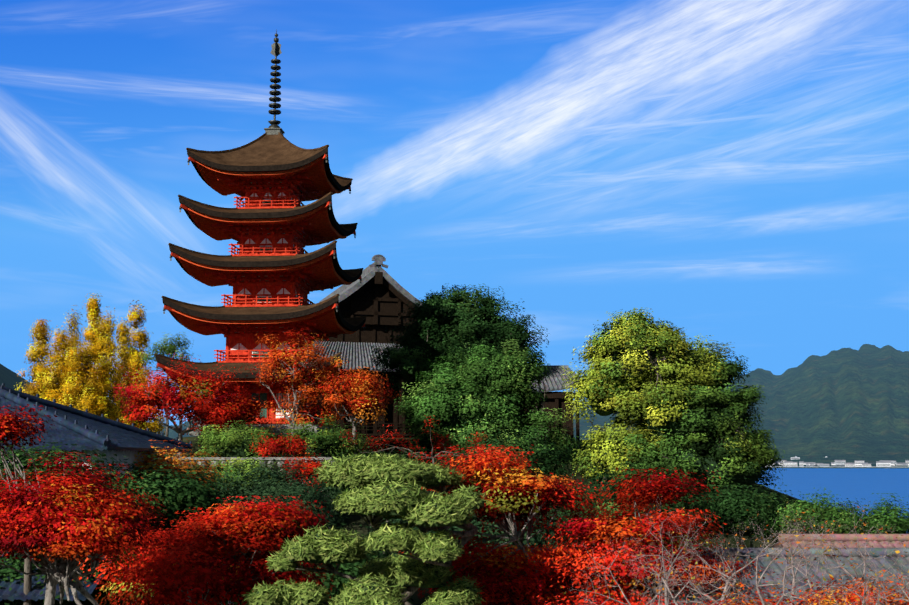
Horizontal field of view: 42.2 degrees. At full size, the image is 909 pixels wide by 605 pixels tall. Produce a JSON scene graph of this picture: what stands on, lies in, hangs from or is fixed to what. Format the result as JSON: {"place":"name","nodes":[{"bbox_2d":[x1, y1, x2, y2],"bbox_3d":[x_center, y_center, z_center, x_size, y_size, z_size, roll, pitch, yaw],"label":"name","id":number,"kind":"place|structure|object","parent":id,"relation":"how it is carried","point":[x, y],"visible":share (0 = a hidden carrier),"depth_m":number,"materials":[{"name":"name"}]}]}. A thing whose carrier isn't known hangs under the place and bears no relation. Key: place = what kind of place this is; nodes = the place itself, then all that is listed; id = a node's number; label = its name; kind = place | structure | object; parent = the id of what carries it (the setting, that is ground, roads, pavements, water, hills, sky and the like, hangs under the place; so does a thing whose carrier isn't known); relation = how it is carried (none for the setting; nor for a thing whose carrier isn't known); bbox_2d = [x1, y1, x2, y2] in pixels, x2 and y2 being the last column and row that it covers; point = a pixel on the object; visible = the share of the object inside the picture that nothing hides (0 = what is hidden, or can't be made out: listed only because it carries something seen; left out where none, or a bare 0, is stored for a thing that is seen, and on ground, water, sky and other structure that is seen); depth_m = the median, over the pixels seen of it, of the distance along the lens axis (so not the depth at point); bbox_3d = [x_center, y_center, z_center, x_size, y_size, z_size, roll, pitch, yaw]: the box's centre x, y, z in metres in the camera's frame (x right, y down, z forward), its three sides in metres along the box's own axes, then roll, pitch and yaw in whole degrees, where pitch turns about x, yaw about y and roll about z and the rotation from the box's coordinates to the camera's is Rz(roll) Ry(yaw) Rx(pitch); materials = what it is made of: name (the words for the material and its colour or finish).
{"place":"outdoors","nodes":[
{"label":"outdoors","id":0,"kind":"place"},
{"bbox_2d":[0,440,133,604],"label":"tree","id":1,"kind":"object","parent":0,"point":[24,460],"depth_m":26.94,"materials":[{"name":"plant"}]},
{"bbox_2d":[140,332,194,436],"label":"tree","id":2,"kind":"object","parent":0,"point":[170,349],"depth_m":104.68,"materials":[{"name":"green plant"}]},
{"bbox_2d":[92,454,254,547],"bbox_3d":[-7.880,8.155,30.848,5.125,8.320,3.716,0,-8,-1],"label":"shrub","id":3,"kind":"object","parent":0,"point":[172,491],"depth_m":30.44,"materials":[{"name":"green plant"}]},
{"bbox_2d":[130,439,231,501],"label":"shrub","id":4,"kind":"object","parent":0,"point":[174,462],"depth_m":34.91,"materials":[{"name":"orange plant"}]},
{"bbox_2d":[187,460,238,494],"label":"shrub","id":5,"kind":"object","parent":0,"point":[215,475],"visible":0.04,"depth_m":49.17,"materials":[{"name":"green plant"}]},
{"bbox_2d":[205,457,352,537],"bbox_3d":[-7.076,9.600,44.866,6.554,7.363,4.410,0,-8,-1],"label":"shrub","id":6,"kind":"object","parent":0,"point":[245,486],"depth_m":44.72,"materials":[{"name":"green plant"}]},
{"bbox_2d":[280,453,328,492],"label":"shrub","id":7,"kind":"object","parent":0,"point":[310,470],"depth_m":55.73,"materials":[{"name":"red plant"}]},
{"bbox_2d":[311,446,454,557],"bbox_3d":[-2.809,9.680,51.007,6.660,6.892,4.807,0,-8,-1],"label":"shrub","id":8,"kind":"object","parent":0,"point":[343,490],"depth_m":50.92,"materials":[{"name":"green plant"}]},
{"bbox_2d":[0,344,908,604],"bbox_3d":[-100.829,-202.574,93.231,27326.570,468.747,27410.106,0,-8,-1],"label":"terrain","id":9,"kind":"structure","parent":0,"point":[849,405],"depth_m":3396.61,"materials":[{"name":"green plant"}]},
{"bbox_2d":[14,319,53,397],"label":"ginkgo","id":10,"kind":"object","parent":9,"relation":"on","point":[37,352],"depth_m":134.03,"materials":[{"name":"yellow plant"}]},
{"bbox_2d":[37,326,77,406],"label":"ginkgo","id":11,"kind":"object","parent":9,"relation":"on","point":[53,379],"depth_m":125.13,"materials":[{"name":"yellow plant"}]},
{"bbox_2d":[52,305,82,397],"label":"ginkgo","id":12,"kind":"object","parent":9,"relation":"on","point":[74,322],"depth_m":141.77,"materials":[{"name":"yellow plant"}]},
{"bbox_2d":[0,544,137,604],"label":"shrub","id":13,"kind":"object","parent":9,"relation":"on","point":[15,565],"depth_m":27.73,"materials":[{"name":"green plant"}]},
{"bbox_2d":[0,404,170,604],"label":"maple","id":14,"kind":"object","parent":9,"relation":"on","point":[83,520],"depth_m":17.97,"materials":[{"name":"red plant"}]},
{"bbox_2d":[40,341,134,424],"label":"ginkgo","id":15,"kind":"object","parent":9,"relation":"on","point":[88,400],"depth_m":123.64,"materials":[{"name":"yellow plant"}]},
{"bbox_2d":[71,293,120,416],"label":"ginkgo","id":16,"kind":"object","parent":9,"relation":"on","point":[93,309],"depth_m":131.51,"materials":[{"name":"yellow plant"}]},
{"bbox_2d":[88,306,126,421],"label":"ginkgo","id":17,"kind":"object","parent":9,"relation":"on","point":[111,349],"depth_m":127.28,"materials":[{"name":"yellow plant"}]},
{"bbox_2d":[0,383,230,604],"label":"tiled roof","id":18,"kind":"structure","parent":9,"relation":"on","point":[84,431],"depth_m":32.04,"materials":[{"name":"tile"}]},
{"bbox_2d":[111,317,134,416],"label":"ginkgo","id":19,"kind":"object","parent":9,"relation":"on","point":[122,332],"depth_m":138.33,"materials":[{"name":"plant"}]},
{"bbox_2d":[114,300,165,433],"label":"ginkgo","id":20,"kind":"object","parent":9,"relation":"on","point":[157,426],"depth_m":129.16,"materials":[{"name":"yellow plant"}]},
{"bbox_2d":[113,353,270,456],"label":"maple tree","id":21,"kind":"object","parent":9,"relation":"on","point":[222,407],"depth_m":70.44,"materials":[{"name":"red plant"}]},
{"bbox_2d":[72,495,336,604],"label":"maple","id":22,"kind":"object","parent":9,"relation":"on","point":[269,527],"depth_m":21.51,"materials":[{"name":"red plant"}]},
{"bbox_2d":[198,452,286,489],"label":"shrub","id":23,"kind":"object","parent":9,"relation":"on","point":[256,464],"depth_m":56.18,"materials":[{"name":"green plant"}]},
{"bbox_2d":[194,420,295,461],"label":"shrub","id":24,"kind":"object","parent":9,"relation":"on","point":[211,435],"depth_m":66.00,"materials":[{"name":"green plant"}]},
{"bbox_2d":[172,457,334,531],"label":"stone wall","id":25,"kind":"structure","parent":9,"relation":"on","point":[255,458],"depth_m":60.59,"materials":[{"name":"grey stone"}]},
{"bbox_2d":[155,29,369,437],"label":"pagoda","id":26,"kind":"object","parent":9,"relation":"on","point":[273,274],"visible":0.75,"depth_m":78.76,"materials":[{"name":"red wood"}]},
{"bbox_2d":[250,428,315,460],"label":"shrub","id":27,"kind":"object","parent":9,"relation":"on","point":[282,448],"depth_m":62.73,"materials":[{"name":"red plant"}]},
{"bbox_2d":[239,328,338,444],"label":"maple tree","id":28,"kind":"object","parent":9,"relation":"on","point":[286,357],"depth_m":69.26,"materials":[{"name":"plant"}]},
{"bbox_2d":[241,473,345,533],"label":"shrub","id":29,"kind":"object","parent":9,"relation":"on","point":[295,493],"depth_m":38.76,"materials":[{"name":"green plant"}]},
{"bbox_2d":[221,523,413,604],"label":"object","id":30,"kind":"object","parent":9,"relation":"on","point":[348,569],"depth_m":31.96,"materials":[{"name":"plant"}]},
{"bbox_2d":[280,415,371,461],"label":"shrub","id":31,"kind":"object","parent":9,"relation":"on","point":[323,441],"depth_m":65.13,"materials":[{"name":"green plant"}]},
{"bbox_2d":[310,355,400,458],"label":"maple tree","id":32,"kind":"object","parent":9,"relation":"on","point":[350,389],"depth_m":68.89,"materials":[{"name":"orange plant"}]},
{"bbox_2d":[242,451,489,604],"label":"pine tree","id":33,"kind":"object","parent":9,"relation":"on","point":[371,469],"depth_m":19.78,"materials":[{"name":"green plant"}]},
{"bbox_2d":[313,254,421,436],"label":"temple building","id":34,"kind":"structure","parent":9,"relation":"on","point":[379,296],"depth_m":106.37,"materials":[{"name":"brown wood"}]},
{"bbox_2d":[339,415,499,464],"bbox_3d":[-1.507,9.003,59.590,8.452,6.476,5.828,0,-8,-1],"label":"shrub","id":35,"kind":"object","parent":9,"relation":"on","point":[413,448],"depth_m":59.67,"materials":[{"name":"red plant"}]},
{"bbox_2d":[370,284,548,400],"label":"tree","id":36,"kind":"object","parent":9,"relation":"on","point":[484,333],"depth_m":86.53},
{"bbox_2d":[394,344,586,463],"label":"tree","id":37,"kind":"object","parent":9,"relation":"on","point":[493,406],"depth_m":75.04,"materials":[{"name":"green plant"}]},
{"bbox_2d":[435,419,581,505],"bbox_3d":[2.345,9.191,51.045,6.457,8.174,4.944,0,-8,-1],"label":"shrub","id":38,"kind":"object","parent":9,"relation":"on","point":[549,460],"depth_m":50.77,"materials":[{"name":"red plant"}]},
{"bbox_2d":[524,365,582,440],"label":"building","id":39,"kind":"structure","parent":9,"relation":"on","point":[555,382],"depth_m":86.04,"materials":[{"name":"grey tile"}]},
{"bbox_2d":[400,444,764,604],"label":"maple","id":40,"kind":"object","parent":9,"relation":"on","point":[498,584],"depth_m":21.77,"materials":[{"name":"plant"}]},
{"bbox_2d":[550,454,721,540],"bbox_3d":[7.469,9.945,48.885,7.074,7.271,5.193,0,-8,-1],"label":"shrub","id":41,"kind":"object","parent":9,"relation":"on","point":[690,504],"depth_m":48.48,"materials":[{"name":"plant"}]},
{"bbox_2d":[561,307,786,492],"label":"tree","id":42,"kind":"object","parent":9,"relation":"on","point":[712,369],"depth_m":71.09,"materials":[{"name":"green plant"}]},
{"bbox_2d":[628,542,776,604],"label":"bare shrub","id":43,"kind":"object","parent":9,"relation":"on","point":[672,598],"depth_m":14.30,"materials":[{"name":"plant"}]},
{"bbox_2d":[646,518,775,604],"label":"bare shrub","id":44,"kind":"object","parent":9,"relation":"on","point":[725,580],"depth_m":16.60,"materials":[{"name":"plant"}]},
{"bbox_2d":[515,534,908,604],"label":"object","id":45,"kind":"structure","parent":9,"relation":"on","point":[879,550],"depth_m":23.51,"materials":[{"name":"grey tile"}]},
{"bbox_2d":[696,483,790,547],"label":"shrub","id":46,"kind":"object","parent":9,"relation":"on","point":[741,498],"depth_m":54.04,"materials":[{"name":"plant"}]},
{"bbox_2d":[687,478,800,547],"bbox_3d":[12.715,10.755,50.837,5.750,6.292,4.493,0,-8,-1],"label":"shrub","id":47,"kind":"object","parent":9,"relation":"on","point":[728,511],"depth_m":50.23,"materials":[{"name":"green plant"}]},
{"bbox_2d":[689,570,908,604],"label":"maple","id":48,"kind":"object","parent":9,"relation":"on","point":[850,600],"depth_m":15.34,"materials":[{"name":"plant"}]},
{"bbox_2d":[753,512,860,604],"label":"bare shrub","id":49,"kind":"object","parent":9,"relation":"on","point":[759,592],"depth_m":13.39,"materials":[{"name":"plant"}]},
{"bbox_2d":[768,502,847,604],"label":"bare tree","id":50,"kind":"object","parent":9,"relation":"on","point":[793,584],"depth_m":21.51,"materials":[{"name":"plant"}]},
{"bbox_2d":[751,521,905,604],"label":"bare shrub","id":51,"kind":"object","parent":9,"relation":"on","point":[819,564],"depth_m":17.70,"materials":[{"name":"plant"}]},
{"bbox_2d":[766,456,908,466],"bbox_3d":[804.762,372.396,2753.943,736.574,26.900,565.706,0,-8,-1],"label":"town","id":52,"kind":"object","parent":9,"relation":"on","point":[884,463],"visible":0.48,"depth_m":2663.48,"materials":[{"name":"concrete"}]},
{"bbox_2d":[788,497,907,592],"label":"bare shrub","id":53,"kind":"object","parent":9,"relation":"on","point":[841,553],"depth_m":19.59,"materials":[{"name":"plant"}]},
{"bbox_2d":[805,573,904,604],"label":"shrub","id":54,"kind":"object","parent":9,"relation":"on","point":[857,594],"depth_m":11.41,"materials":[{"name":"plant"}]},
{"bbox_2d":[845,493,908,533],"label":"shrub","id":55,"kind":"object","parent":9,"relation":"on","point":[871,519],"depth_m":44.74,"materials":[{"name":"green plant"}]},
{"bbox_2d":[855,541,908,604],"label":"bare shrub","id":56,"kind":"object","parent":9,"relation":"on","point":[904,591],"depth_m":12.76,"materials":[{"name":"plant"}]},
{"bbox_2d":[0,0,908,425],"label":"sky","id":57,"kind":"structure","parent":0,"point":[737,171],"materials":[{"name":"blue"}]},
{"bbox_2d":[368,481,578,560],"bbox_3d":[0.595,8.980,34.717,6.402,7.400,4.275,0,-8,-1],"label":"shrub","id":58,"kind":"object","parent":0,"point":[532,541],"depth_m":34.00,"materials":[{"name":"green plant"}]},
{"bbox_2d":[561,537,700,604],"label":"bare shrub","id":59,"kind":"object","parent":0,"point":[671,580],"depth_m":16.42,"materials":[{"name":"plant"}]},
{"bbox_2d":[599,497,717,604],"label":"bare shrub","id":60,"kind":"object","parent":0,"point":[665,587],"depth_m":20.22,"materials":[{"name":"plant"}]},
{"bbox_2d":[687,510,803,604],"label":"bare shrub","id":61,"kind":"object","parent":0,"point":[727,583],"depth_m":19.22,"materials":[{"name":"plant"}]},
{"bbox_2d":[768,489,864,535],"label":"shrub","id":62,"kind":"object","parent":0,"point":[840,514],"depth_m":46.59,"materials":[{"name":"green plant"}]},
{"bbox_2d":[757,468,908,532],"bbox_3d":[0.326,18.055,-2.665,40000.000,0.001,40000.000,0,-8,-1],"label":"sea","id":63,"kind":"structure","parent":0,"point":[852,484],"depth_m":878.46,"materials":[{"name":"blue liquid"}]},
{"bbox_2d":[799,529,907,604],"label":"bare shrub","id":64,"kind":"object","parent":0,"point":[865,592],"depth_m":14.45,"materials":[{"name":"plant"}]}
]}

